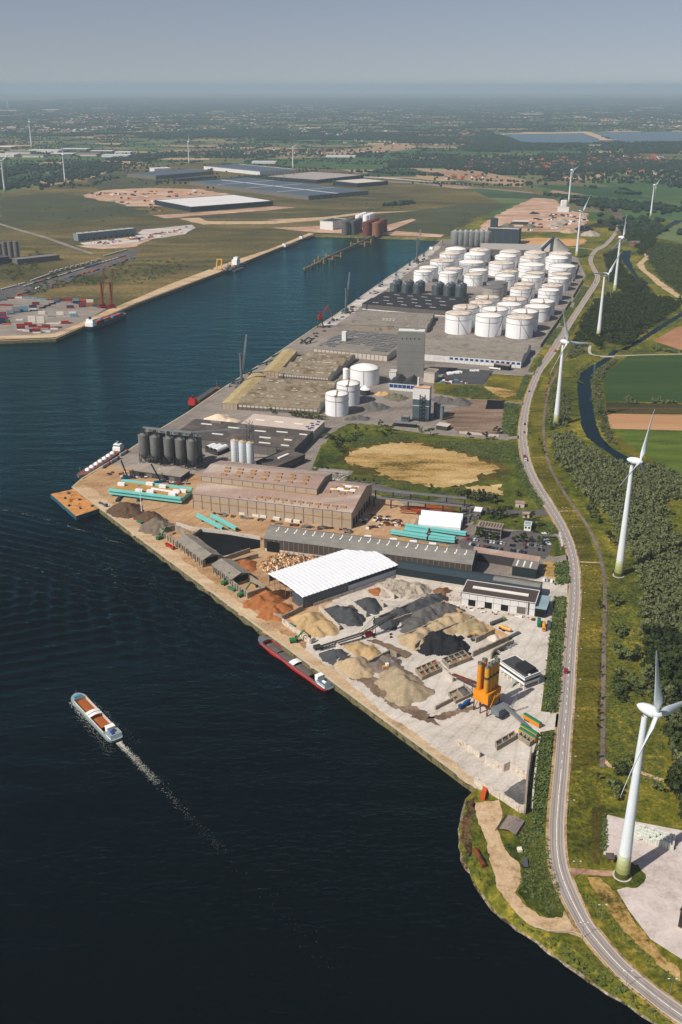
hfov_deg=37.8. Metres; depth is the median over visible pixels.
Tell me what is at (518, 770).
bay wall
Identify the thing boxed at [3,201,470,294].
meadow shrubs
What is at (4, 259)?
logistics hall
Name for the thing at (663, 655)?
tree
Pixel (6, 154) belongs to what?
factory
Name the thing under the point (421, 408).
mixing tower
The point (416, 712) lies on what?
mud track
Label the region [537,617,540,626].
trailer
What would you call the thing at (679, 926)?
hall
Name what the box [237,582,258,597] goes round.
excavator
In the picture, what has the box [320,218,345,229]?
terminal building
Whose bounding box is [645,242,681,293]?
scrub wood
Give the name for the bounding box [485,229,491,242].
silo
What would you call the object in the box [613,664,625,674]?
bush
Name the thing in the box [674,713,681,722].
poplar tree
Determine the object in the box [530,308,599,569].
verge
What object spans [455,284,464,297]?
silo
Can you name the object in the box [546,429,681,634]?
woodland
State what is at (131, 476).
mobile crane
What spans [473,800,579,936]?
sandy track
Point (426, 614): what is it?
heap
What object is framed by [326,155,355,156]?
factory
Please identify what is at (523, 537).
tree
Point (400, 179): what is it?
road
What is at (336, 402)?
storage tank
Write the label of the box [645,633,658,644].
tree
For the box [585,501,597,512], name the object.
bush
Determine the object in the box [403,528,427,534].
girder
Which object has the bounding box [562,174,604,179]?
field
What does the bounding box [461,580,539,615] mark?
workshop
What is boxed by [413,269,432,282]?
storage tank
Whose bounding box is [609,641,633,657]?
bush
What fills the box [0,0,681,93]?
sky
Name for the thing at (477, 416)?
storage ground
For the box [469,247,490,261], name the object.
storage tank
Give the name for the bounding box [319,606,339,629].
bay wall
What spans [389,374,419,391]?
packing hall
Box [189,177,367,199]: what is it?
logistics hall
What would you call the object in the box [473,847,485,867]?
rusty pipe
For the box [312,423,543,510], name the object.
meadow
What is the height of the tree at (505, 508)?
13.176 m
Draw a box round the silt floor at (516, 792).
[504,777,528,804]
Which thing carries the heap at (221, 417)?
on the yard at (212, 405)
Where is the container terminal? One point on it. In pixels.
(84, 313)
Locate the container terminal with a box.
[0,297,104,335]
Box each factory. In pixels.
[0,146,16,148]
[0,153,19,156]
[5,150,36,153]
[22,154,47,157]
[31,149,61,152]
[49,153,76,155]
[62,148,90,150]
[75,153,100,155]
[90,150,114,152]
[101,154,131,156]
[115,151,132,153]
[251,161,276,163]
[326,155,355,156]
[639,107,662,108]
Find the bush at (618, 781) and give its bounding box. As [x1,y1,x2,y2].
[605,774,621,788]
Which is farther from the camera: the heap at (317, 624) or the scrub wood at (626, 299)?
the scrub wood at (626, 299)
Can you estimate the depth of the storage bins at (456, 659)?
674.72 m
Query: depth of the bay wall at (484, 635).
703.52 m
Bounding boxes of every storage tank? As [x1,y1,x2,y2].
[325,389,348,416]
[336,379,359,405]
[343,368,347,379]
[350,363,379,386]
[360,385,369,395]
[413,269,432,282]
[419,265,438,278]
[430,258,455,273]
[439,270,457,283]
[440,251,461,265]
[444,266,462,279]
[445,246,466,259]
[445,310,471,334]
[453,303,478,327]
[458,259,485,274]
[464,252,486,265]
[464,272,482,285]
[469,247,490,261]
[469,268,487,280]
[469,299,493,311]
[475,294,499,305]
[475,312,502,336]
[482,285,503,299]
[482,306,508,329]
[487,280,507,295]
[488,260,514,275]
[494,253,516,267]
[495,273,515,288]
[497,301,522,313]
[499,249,521,263]
[499,269,518,281]
[502,296,527,307]
[505,313,533,338]
[510,286,531,302]
[512,308,538,331]
[514,282,534,298]
[518,262,545,277]
[520,255,542,262]
[521,275,541,289]
[524,250,546,263]
[525,303,550,321]
[526,271,545,283]
[529,298,554,315]
[538,287,559,305]
[541,283,562,300]
[545,255,568,269]
[548,263,576,279]
[548,276,568,291]
[549,251,571,263]
[552,272,571,286]
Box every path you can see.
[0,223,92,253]
[179,218,324,224]
[270,211,405,219]
[542,312,606,767]
[571,868,612,875]
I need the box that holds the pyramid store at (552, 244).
[541,237,569,254]
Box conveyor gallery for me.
[441,239,474,248]
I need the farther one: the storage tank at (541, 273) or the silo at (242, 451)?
the storage tank at (541, 273)
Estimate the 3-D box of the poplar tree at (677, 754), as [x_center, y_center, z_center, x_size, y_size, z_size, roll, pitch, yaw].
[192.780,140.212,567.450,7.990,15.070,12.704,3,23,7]
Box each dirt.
[80,239,150,248]
[274,219,442,236]
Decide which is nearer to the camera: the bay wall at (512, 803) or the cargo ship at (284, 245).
the bay wall at (512, 803)
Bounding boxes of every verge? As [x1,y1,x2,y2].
[153,206,294,217]
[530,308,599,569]
[571,569,602,769]
[589,235,616,305]
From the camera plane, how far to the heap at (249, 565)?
807.53 m
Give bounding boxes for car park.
[316,467,352,480]
[459,530,551,558]
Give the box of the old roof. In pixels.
[496,815,527,838]
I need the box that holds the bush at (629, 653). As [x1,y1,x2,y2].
[617,646,632,659]
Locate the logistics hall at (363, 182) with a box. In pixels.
[333,178,387,186]
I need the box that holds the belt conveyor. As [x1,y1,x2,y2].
[313,613,396,650]
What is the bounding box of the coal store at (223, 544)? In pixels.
[185,529,259,555]
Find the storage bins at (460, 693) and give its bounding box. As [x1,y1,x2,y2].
[448,685,472,703]
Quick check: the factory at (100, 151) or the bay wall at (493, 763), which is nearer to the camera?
the bay wall at (493, 763)
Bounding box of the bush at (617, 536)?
[612,534,619,542]
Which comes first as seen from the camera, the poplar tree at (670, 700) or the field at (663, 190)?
the poplar tree at (670, 700)
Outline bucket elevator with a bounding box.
[246,420,253,441]
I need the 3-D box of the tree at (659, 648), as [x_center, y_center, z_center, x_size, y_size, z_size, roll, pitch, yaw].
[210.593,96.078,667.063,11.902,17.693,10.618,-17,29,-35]
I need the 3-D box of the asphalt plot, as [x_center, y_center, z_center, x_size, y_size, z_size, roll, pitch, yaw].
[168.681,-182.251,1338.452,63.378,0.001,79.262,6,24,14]
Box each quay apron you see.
[0,233,312,339]
[74,484,475,788]
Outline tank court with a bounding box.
[445,255,582,346]
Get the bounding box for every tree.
[335,440,343,446]
[474,528,482,535]
[480,489,485,497]
[485,492,491,503]
[489,492,494,503]
[489,531,495,540]
[496,506,503,517]
[500,505,512,516]
[519,532,528,542]
[537,535,544,544]
[605,530,615,543]
[639,635,650,645]
[639,651,655,667]
[641,665,654,689]
[642,625,661,644]
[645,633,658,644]
[645,634,659,648]
[646,645,654,658]
[647,621,659,632]
[647,645,663,659]
[648,685,667,704]
[650,665,663,683]
[653,657,671,676]
[654,676,677,686]
[657,640,666,652]
[658,651,675,663]
[659,628,681,645]
[659,724,666,731]
[660,617,673,639]
[661,685,667,704]
[661,703,678,727]
[662,645,680,652]
[662,721,678,736]
[663,640,671,652]
[664,623,675,638]
[664,769,680,791]
[664,778,679,795]
[665,689,680,704]
[666,645,678,666]
[666,645,680,662]
[666,683,677,699]
[666,715,677,724]
[666,728,681,746]
[668,675,679,683]
[669,741,676,760]
[669,760,681,780]
[670,667,681,678]
[672,661,681,666]
[672,689,681,703]
[672,732,681,744]
[673,749,681,760]
[673,775,681,789]
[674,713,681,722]
[674,745,681,759]
[677,803,681,818]
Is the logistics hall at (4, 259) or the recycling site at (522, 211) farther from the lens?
the recycling site at (522, 211)
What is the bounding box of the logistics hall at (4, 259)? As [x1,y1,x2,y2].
[0,255,9,264]
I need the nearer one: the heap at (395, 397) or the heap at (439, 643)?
the heap at (439, 643)
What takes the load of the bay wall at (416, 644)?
on the yard at (212, 405)
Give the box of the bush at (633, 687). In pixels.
[618,682,636,689]
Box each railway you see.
[571,198,626,223]
[604,237,625,278]
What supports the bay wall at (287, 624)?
on the yard at (212, 405)
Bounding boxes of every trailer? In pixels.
[502,626,511,631]
[509,631,520,638]
[518,727,537,741]
[520,723,538,736]
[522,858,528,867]
[523,712,541,726]
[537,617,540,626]
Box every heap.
[106,502,144,518]
[133,511,162,522]
[138,517,173,535]
[204,414,240,422]
[236,559,257,571]
[242,590,293,621]
[257,552,319,573]
[272,589,291,599]
[290,612,342,637]
[319,649,349,665]
[324,605,365,626]
[333,656,374,679]
[343,640,380,659]
[344,415,370,420]
[348,597,382,614]
[361,401,389,410]
[367,587,380,595]
[367,653,404,672]
[373,593,448,630]
[374,391,389,395]
[374,578,432,598]
[374,665,433,706]
[383,393,409,401]
[397,612,474,650]
[399,602,465,633]
[416,630,471,656]
[431,396,444,402]
[432,587,452,595]
[439,397,452,404]
[451,397,472,406]
[457,618,488,636]
[486,634,499,641]
[501,223,513,226]
[522,223,536,228]
[545,221,564,226]
[557,218,569,223]
[560,228,577,232]
[575,225,593,230]
[580,230,600,236]
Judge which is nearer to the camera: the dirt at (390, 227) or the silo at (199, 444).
the silo at (199, 444)
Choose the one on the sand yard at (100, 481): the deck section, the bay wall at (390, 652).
the deck section
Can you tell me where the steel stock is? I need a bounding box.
[400,505,458,513]
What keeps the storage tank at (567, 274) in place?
on the yard at (212, 405)
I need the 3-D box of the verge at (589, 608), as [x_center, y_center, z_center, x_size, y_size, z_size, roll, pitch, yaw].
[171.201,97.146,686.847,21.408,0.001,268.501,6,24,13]
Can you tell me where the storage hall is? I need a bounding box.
[263,525,477,570]
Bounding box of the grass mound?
[444,385,499,398]
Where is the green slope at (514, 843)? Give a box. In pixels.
[507,788,563,917]
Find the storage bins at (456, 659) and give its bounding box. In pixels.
[442,650,470,668]
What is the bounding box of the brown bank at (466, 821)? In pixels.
[461,797,475,855]
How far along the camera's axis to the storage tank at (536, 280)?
1898.70 m
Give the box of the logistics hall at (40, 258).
[11,253,59,264]
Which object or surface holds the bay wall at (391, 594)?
on the yard at (212, 405)
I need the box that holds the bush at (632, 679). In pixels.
[627,671,646,688]
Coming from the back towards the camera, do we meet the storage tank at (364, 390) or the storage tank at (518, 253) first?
the storage tank at (518, 253)
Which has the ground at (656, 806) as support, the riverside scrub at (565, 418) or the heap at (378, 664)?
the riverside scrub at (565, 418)
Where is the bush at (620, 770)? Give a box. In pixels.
[612,761,626,775]
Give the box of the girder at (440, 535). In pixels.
[430,532,455,538]
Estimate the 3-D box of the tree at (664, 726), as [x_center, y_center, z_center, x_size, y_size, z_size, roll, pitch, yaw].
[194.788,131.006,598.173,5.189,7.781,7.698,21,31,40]
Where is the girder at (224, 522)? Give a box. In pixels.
[209,514,237,530]
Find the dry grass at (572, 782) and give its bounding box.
[535,460,604,863]
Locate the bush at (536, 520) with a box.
[531,518,541,525]
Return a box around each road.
[348,481,548,515]
[364,176,456,183]
[388,181,532,192]
[497,436,518,438]
[504,370,534,374]
[519,224,681,1023]
[540,712,558,726]
[545,555,567,561]
[553,589,566,596]
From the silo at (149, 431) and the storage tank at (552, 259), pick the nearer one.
the silo at (149, 431)
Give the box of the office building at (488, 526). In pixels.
[475,520,503,538]
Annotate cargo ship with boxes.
[85,312,125,329]
[188,386,219,407]
[282,241,297,247]
[299,235,314,240]
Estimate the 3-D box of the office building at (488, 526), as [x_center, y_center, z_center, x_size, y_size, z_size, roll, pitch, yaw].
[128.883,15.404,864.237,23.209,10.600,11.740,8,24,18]
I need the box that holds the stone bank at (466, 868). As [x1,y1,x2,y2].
[458,799,656,1023]
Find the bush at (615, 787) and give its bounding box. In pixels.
[604,779,622,796]
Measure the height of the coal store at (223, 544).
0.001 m
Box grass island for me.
[407,494,441,500]
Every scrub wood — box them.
[572,224,681,349]
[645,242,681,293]
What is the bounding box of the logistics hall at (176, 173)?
[127,169,213,178]
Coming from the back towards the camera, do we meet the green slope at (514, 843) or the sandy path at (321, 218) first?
the sandy path at (321, 218)
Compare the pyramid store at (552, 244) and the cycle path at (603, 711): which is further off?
the pyramid store at (552, 244)
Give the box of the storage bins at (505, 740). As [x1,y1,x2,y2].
[495,731,515,750]
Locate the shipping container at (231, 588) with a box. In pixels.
[227,586,235,591]
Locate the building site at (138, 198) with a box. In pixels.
[83,188,230,208]
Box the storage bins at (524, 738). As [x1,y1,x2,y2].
[517,731,533,746]
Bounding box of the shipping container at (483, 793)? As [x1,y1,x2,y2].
[480,786,486,800]
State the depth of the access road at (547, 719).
614.34 m
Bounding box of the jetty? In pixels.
[303,235,374,270]
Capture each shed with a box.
[129,463,189,481]
[159,524,220,567]
[211,558,265,598]
[222,373,265,409]
[263,349,296,376]
[393,421,416,427]
[396,560,542,594]
[436,422,450,430]
[473,546,539,566]
[512,220,528,224]
[512,559,539,578]
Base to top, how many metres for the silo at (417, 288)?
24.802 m
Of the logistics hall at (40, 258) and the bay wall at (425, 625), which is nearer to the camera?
the bay wall at (425, 625)
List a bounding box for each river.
[577,358,662,474]
[604,350,617,358]
[620,311,681,349]
[621,250,647,283]
[664,220,681,227]
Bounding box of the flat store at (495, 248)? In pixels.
[480,243,541,258]
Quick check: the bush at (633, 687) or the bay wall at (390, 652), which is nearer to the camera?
the bush at (633, 687)
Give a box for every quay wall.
[0,239,301,343]
[72,240,441,486]
[72,487,477,791]
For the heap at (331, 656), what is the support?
on the aggregate yard at (481, 732)
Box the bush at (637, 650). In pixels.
[631,644,641,657]
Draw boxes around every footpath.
[588,345,672,355]
[605,759,663,781]
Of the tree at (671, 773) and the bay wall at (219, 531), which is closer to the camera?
the tree at (671, 773)
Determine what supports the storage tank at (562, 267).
on the yard at (212, 405)
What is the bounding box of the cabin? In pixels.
[401,415,409,421]
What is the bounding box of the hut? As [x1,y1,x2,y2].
[606,853,614,862]
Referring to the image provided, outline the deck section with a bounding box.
[364,535,448,546]
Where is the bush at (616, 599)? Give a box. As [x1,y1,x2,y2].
[605,592,621,605]
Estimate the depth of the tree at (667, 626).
693.27 m
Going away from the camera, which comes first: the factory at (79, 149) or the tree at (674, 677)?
the tree at (674, 677)
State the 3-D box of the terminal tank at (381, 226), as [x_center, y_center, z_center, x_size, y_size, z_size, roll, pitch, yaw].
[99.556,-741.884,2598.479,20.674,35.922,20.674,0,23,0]
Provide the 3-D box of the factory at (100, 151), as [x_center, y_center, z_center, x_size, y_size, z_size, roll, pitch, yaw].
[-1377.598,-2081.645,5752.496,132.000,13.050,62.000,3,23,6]
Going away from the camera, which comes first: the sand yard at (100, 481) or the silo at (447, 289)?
the sand yard at (100, 481)
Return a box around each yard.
[0,248,140,298]
[74,463,418,647]
[76,239,585,638]
[81,237,138,245]
[135,225,194,239]
[305,561,567,804]
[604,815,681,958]
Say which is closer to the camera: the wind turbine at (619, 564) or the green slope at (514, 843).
the green slope at (514, 843)
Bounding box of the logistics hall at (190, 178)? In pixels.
[173,176,216,181]
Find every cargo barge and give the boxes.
[71,693,122,742]
[258,636,333,690]
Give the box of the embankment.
[314,235,441,240]
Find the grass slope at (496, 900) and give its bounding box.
[459,789,673,1023]
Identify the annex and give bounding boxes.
[256,449,304,467]
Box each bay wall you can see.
[176,522,260,539]
[192,529,200,535]
[223,548,249,558]
[233,553,257,561]
[273,605,302,618]
[282,618,310,643]
[301,634,314,643]
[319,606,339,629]
[335,642,356,656]
[346,596,366,616]
[363,589,384,607]
[369,649,397,662]
[378,584,394,598]
[378,592,440,616]
[393,601,444,620]
[405,611,461,634]
[414,616,472,648]
[434,695,455,709]
[438,664,453,681]
[443,600,508,637]
[458,738,480,757]
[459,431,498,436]
[472,636,508,656]
[474,776,499,798]
[475,628,494,642]
[484,755,502,771]
[490,639,513,658]
[499,791,523,812]
[503,761,509,771]
[510,762,526,779]
[524,746,531,814]
[531,734,540,808]
[540,313,562,346]
[572,279,582,297]
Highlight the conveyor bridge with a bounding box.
[138,427,246,440]
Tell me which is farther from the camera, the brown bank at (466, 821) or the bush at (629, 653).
the bush at (629, 653)
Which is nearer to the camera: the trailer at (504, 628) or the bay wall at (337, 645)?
the bay wall at (337, 645)
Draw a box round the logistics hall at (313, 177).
[265,171,363,183]
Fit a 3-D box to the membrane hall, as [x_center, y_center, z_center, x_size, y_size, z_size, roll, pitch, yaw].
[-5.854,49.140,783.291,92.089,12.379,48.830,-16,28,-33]
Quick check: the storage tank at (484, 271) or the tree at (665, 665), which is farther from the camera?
the storage tank at (484, 271)
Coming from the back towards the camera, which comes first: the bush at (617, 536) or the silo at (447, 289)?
the silo at (447, 289)
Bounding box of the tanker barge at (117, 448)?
[76,441,123,477]
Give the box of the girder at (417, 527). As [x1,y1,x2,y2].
[404,523,429,531]
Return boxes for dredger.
[216,257,246,271]
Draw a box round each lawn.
[473,512,558,534]
[552,541,565,555]
[612,864,645,887]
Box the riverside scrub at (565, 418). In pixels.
[547,344,681,470]
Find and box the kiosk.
[515,500,524,507]
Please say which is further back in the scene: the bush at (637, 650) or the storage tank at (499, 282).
the storage tank at (499, 282)
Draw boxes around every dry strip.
[587,877,680,980]
[589,806,604,864]
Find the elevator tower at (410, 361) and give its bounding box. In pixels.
[396,326,425,377]
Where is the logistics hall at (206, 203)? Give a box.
[154,194,272,211]
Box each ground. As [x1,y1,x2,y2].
[0,94,681,1002]
[444,398,506,433]
[541,562,555,582]
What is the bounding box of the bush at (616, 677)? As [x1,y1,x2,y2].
[611,675,622,682]
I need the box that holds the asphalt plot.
[439,368,492,384]
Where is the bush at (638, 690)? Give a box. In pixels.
[634,682,646,693]
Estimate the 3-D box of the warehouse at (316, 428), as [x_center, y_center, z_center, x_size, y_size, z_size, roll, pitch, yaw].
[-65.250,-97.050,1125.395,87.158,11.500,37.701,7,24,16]
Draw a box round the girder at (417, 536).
[390,529,427,539]
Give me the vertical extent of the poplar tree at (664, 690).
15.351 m
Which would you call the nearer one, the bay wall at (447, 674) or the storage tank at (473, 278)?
the bay wall at (447, 674)
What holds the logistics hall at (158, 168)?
on the ground at (656, 806)
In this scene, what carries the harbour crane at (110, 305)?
on the ground at (656, 806)
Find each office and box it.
[494,362,511,370]
[500,655,540,689]
[524,521,531,530]
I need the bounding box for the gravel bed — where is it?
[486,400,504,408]
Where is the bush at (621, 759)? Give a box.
[614,752,632,767]
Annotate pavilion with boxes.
[474,507,482,515]
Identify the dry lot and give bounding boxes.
[433,374,523,401]
[484,386,515,397]
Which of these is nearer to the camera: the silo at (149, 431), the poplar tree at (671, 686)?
the poplar tree at (671, 686)
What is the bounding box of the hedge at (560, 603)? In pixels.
[501,248,587,834]
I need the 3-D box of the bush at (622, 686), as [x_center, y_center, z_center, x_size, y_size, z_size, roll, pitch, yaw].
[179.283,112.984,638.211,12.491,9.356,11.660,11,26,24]
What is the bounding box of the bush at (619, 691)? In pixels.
[613,685,626,700]
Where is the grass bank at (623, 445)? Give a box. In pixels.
[596,357,681,474]
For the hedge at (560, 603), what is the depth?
710.21 m
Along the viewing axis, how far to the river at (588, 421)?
1187.25 m
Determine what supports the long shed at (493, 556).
on the yard at (212, 405)
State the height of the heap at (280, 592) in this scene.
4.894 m
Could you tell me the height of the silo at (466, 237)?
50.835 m
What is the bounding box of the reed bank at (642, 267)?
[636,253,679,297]
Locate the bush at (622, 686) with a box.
[610,681,631,694]
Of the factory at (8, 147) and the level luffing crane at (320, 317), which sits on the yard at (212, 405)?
the level luffing crane at (320, 317)
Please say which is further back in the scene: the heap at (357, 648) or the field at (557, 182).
the field at (557, 182)
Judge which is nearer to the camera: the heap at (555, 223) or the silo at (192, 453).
the silo at (192, 453)
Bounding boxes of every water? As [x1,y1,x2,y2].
[0,237,652,1023]
[0,491,471,854]
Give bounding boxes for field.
[264,156,440,168]
[326,143,418,154]
[412,168,526,186]
[449,172,681,190]
[521,238,585,245]
[525,178,589,184]
[526,171,587,176]
[538,185,648,198]
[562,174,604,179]
[598,180,681,196]
[603,355,681,402]
[606,402,681,413]
[607,414,681,429]
[611,429,681,472]
[654,327,681,349]
[656,223,681,241]
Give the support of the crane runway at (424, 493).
on the yard at (212, 405)
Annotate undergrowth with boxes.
[332,385,681,1021]
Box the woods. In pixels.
[0,97,681,236]
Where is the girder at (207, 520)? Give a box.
[195,513,223,529]
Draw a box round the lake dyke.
[503,132,609,139]
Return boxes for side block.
[389,369,396,379]
[424,368,438,382]
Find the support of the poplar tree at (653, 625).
on the ground at (656, 806)
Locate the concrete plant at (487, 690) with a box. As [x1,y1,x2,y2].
[452,657,530,727]
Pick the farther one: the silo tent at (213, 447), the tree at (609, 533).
the silo tent at (213, 447)
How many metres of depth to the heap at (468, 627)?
711.72 m
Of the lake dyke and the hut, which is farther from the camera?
the lake dyke
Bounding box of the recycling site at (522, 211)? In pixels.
[479,198,588,231]
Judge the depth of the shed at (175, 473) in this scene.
992.39 m
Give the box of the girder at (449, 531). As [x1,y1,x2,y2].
[430,527,466,535]
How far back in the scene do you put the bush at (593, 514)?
899.26 m
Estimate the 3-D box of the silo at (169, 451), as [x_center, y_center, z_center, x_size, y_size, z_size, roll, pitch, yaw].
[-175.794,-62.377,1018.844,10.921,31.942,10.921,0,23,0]
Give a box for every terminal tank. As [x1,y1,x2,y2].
[342,221,348,234]
[349,220,356,234]
[354,219,358,232]
[356,218,360,231]
[363,214,368,221]
[363,221,371,235]
[372,222,380,236]
[375,221,382,234]
[378,219,384,232]
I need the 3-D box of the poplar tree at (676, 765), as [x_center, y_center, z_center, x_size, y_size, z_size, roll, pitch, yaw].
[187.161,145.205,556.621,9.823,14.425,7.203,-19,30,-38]
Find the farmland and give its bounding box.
[0,98,681,219]
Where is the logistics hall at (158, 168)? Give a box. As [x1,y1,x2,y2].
[149,167,171,171]
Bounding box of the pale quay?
[321,246,439,325]
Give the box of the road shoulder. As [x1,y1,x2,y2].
[517,227,681,1023]
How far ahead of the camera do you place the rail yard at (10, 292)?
2032.56 m
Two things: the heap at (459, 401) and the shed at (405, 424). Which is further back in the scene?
the heap at (459, 401)
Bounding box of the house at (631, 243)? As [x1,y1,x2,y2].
[629,241,639,245]
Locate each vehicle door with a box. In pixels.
[468,599,475,605]
[484,602,491,608]
[501,604,507,611]
[517,606,525,613]
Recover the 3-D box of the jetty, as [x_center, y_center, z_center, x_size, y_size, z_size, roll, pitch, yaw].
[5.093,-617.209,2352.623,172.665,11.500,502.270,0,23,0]
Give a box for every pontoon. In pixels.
[50,489,98,519]
[108,479,192,502]
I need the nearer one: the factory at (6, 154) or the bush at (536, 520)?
the bush at (536, 520)
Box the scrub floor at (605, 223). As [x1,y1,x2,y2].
[573,219,657,352]
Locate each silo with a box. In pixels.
[1,241,7,255]
[7,241,13,261]
[12,241,19,256]
[138,433,150,462]
[145,429,152,460]
[149,435,161,465]
[156,431,165,461]
[163,436,175,466]
[170,432,178,461]
[175,437,186,468]
[181,433,190,464]
[186,438,197,470]
[193,435,202,466]
[230,439,238,461]
[238,440,246,462]
[246,441,253,463]
[390,281,399,291]
[393,278,402,292]
[401,282,410,292]
[405,279,413,292]
[413,283,422,293]
[416,280,424,293]
[431,284,440,295]
[433,402,437,416]
[435,281,443,294]
[437,403,440,418]
[440,405,443,420]
[443,284,452,296]
[446,281,455,295]
[450,229,458,246]
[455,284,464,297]
[458,229,463,245]
[458,282,466,295]
[463,229,468,251]
[467,229,475,249]
[472,229,479,247]
[478,229,484,246]
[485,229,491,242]
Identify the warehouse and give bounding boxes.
[180,419,311,454]
[238,377,336,413]
[241,414,324,439]
[278,351,354,380]
[313,330,396,360]
[350,311,434,332]
[362,292,468,316]
[425,337,530,367]
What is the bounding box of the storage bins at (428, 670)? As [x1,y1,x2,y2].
[415,659,441,680]
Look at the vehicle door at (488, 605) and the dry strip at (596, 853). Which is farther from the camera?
the vehicle door at (488, 605)
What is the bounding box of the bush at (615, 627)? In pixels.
[608,622,625,635]
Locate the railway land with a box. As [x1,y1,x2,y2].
[371,178,623,234]
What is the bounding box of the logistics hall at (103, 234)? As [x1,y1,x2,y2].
[73,227,136,240]
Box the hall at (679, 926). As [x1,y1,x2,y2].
[677,907,681,929]
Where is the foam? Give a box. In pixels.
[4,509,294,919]
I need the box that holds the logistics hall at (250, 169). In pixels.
[204,164,295,174]
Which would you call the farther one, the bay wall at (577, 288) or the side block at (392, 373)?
the bay wall at (577, 288)
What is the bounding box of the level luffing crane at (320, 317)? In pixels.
[317,307,332,327]
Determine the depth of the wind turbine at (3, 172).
3620.30 m
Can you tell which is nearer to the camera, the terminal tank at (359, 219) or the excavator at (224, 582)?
the excavator at (224, 582)
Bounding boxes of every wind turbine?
[0,153,10,191]
[26,113,34,147]
[58,146,72,182]
[187,133,193,164]
[289,142,297,168]
[550,310,590,426]
[568,163,578,203]
[574,197,589,257]
[594,252,620,335]
[612,215,632,291]
[612,650,681,881]
[613,409,654,577]
[649,178,660,216]
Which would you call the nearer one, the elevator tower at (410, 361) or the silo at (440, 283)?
the elevator tower at (410, 361)
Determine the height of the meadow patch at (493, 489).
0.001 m
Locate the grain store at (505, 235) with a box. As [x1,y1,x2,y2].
[488,218,521,243]
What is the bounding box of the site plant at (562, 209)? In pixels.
[557,207,568,211]
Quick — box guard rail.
[531,924,681,1023]
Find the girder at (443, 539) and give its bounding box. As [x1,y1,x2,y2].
[428,535,455,543]
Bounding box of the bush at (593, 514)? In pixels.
[589,510,596,517]
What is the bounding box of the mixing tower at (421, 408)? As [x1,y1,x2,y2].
[412,377,431,421]
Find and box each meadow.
[0,161,499,339]
[0,192,149,226]
[84,171,167,189]
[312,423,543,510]
[323,202,510,235]
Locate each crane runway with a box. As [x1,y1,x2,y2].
[372,495,462,512]
[374,487,466,506]
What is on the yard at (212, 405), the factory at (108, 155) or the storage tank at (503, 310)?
the storage tank at (503, 310)
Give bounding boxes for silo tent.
[205,443,215,452]
[209,444,221,453]
[213,444,228,455]
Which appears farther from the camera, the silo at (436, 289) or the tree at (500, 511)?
the silo at (436, 289)
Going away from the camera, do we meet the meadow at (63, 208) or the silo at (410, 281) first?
the silo at (410, 281)
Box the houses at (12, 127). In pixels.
[0,109,680,138]
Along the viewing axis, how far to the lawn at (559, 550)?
840.41 m
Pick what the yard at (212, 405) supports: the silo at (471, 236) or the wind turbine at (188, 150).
the silo at (471, 236)
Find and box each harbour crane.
[98,269,106,308]
[106,269,115,308]
[235,334,247,387]
[341,272,350,313]
[413,229,420,262]
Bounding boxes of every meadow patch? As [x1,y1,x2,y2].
[337,439,511,487]
[345,441,498,487]
[465,484,502,494]
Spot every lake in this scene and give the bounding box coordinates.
[505,133,605,142]
[591,132,681,141]
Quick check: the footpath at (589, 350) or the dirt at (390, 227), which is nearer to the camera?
the footpath at (589, 350)
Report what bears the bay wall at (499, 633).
on the yard at (212, 405)
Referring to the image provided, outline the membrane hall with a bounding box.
[268,549,397,608]
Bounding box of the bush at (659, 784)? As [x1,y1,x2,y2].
[650,778,664,789]
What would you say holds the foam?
on the water at (249, 744)
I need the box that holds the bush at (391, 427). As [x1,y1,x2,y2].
[383,424,394,430]
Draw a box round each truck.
[101,461,110,467]
[119,449,128,455]
[165,542,174,548]
[458,699,470,708]
[490,616,505,625]
[542,621,545,630]
[547,620,550,629]
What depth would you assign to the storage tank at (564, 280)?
1887.55 m
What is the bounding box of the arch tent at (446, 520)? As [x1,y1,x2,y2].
[418,510,462,529]
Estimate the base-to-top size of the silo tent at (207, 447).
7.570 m
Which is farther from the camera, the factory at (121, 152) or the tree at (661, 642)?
the factory at (121, 152)
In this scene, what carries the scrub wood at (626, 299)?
on the ground at (656, 806)
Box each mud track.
[349,677,440,725]
[367,639,411,657]
[427,706,477,719]
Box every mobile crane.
[120,460,133,478]
[151,464,166,482]
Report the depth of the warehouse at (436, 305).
1735.75 m
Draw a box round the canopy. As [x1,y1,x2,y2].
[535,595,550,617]
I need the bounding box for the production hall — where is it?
[192,460,371,528]
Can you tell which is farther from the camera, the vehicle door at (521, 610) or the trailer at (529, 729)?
the vehicle door at (521, 610)
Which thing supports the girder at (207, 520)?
on the yard at (212, 405)
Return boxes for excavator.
[155,526,171,539]
[221,572,229,585]
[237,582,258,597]
[289,630,310,643]
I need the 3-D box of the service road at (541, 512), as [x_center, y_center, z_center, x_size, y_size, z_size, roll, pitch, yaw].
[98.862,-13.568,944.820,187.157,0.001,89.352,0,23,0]

